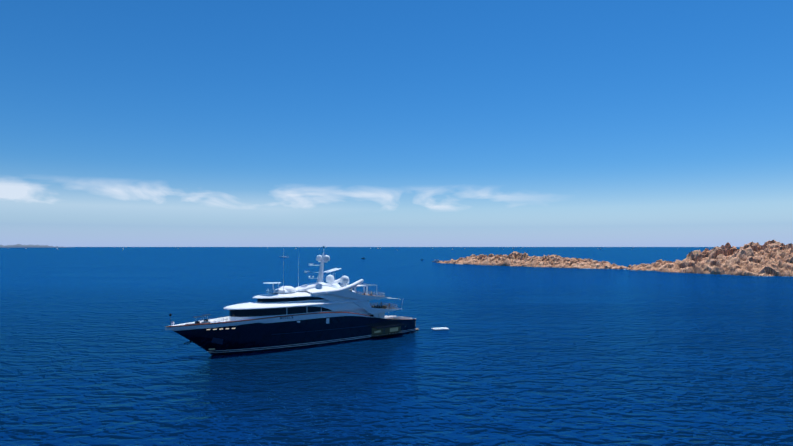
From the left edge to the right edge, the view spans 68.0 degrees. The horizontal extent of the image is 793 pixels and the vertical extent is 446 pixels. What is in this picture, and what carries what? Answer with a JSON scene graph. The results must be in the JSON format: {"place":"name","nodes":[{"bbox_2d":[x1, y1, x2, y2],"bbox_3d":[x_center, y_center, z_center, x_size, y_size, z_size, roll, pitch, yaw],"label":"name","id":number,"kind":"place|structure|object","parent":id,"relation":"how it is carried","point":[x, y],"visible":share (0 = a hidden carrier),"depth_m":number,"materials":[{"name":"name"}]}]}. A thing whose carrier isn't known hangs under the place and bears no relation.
{"place":"outdoors","nodes":[
{"label":"outdoors","id":0,"kind":"place"},
{"bbox_2d":[0,244,72,247],"bbox_3d":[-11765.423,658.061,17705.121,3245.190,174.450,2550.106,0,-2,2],"label":"distant island","id":1,"kind":"structure","parent":0,"point":[24,246],"depth_m":17898.44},
{"bbox_2d":[0,247,792,445],"bbox_3d":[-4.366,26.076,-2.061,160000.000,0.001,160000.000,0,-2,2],"label":"sea water","id":2,"kind":"structure","parent":0,"point":[93,352],"depth_m":138.80,"materials":[{"name":"blue liquid"}]},
{"bbox_2d":[165,246,418,354],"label":"yacht","id":3,"kind":"object","parent":2,"relation":"on","point":[319,312],"visible":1,"depth_m":153.02,"materials":[{"name":"blue metal"}]},
{"bbox_2d":[431,327,448,329],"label":"boat","id":4,"kind":"object","parent":2,"relation":"on","point":[443,328],"visible":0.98,"depth_m":185.18,"materials":[{"name":"white"}]},
{"bbox_2d":[0,181,792,246],"bbox_3d":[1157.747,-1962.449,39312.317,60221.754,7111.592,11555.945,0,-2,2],"label":"cloud","id":5,"kind":"structure","parent":0,"point":[64,235],"depth_m":42489.43,"materials":[{"name":"white"}]},
{"bbox_2d":[0,0,792,226],"label":"sky","id":6,"kind":"structure","parent":0,"point":[572,112],"materials":[{"name":"blue"}]},
{"bbox_2d":[437,240,792,276],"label":"rocky island","id":7,"kind":"structure","parent":0,"point":[770,258],"depth_m":592.67,"materials":[{"name":"brown stone"}]}
]}

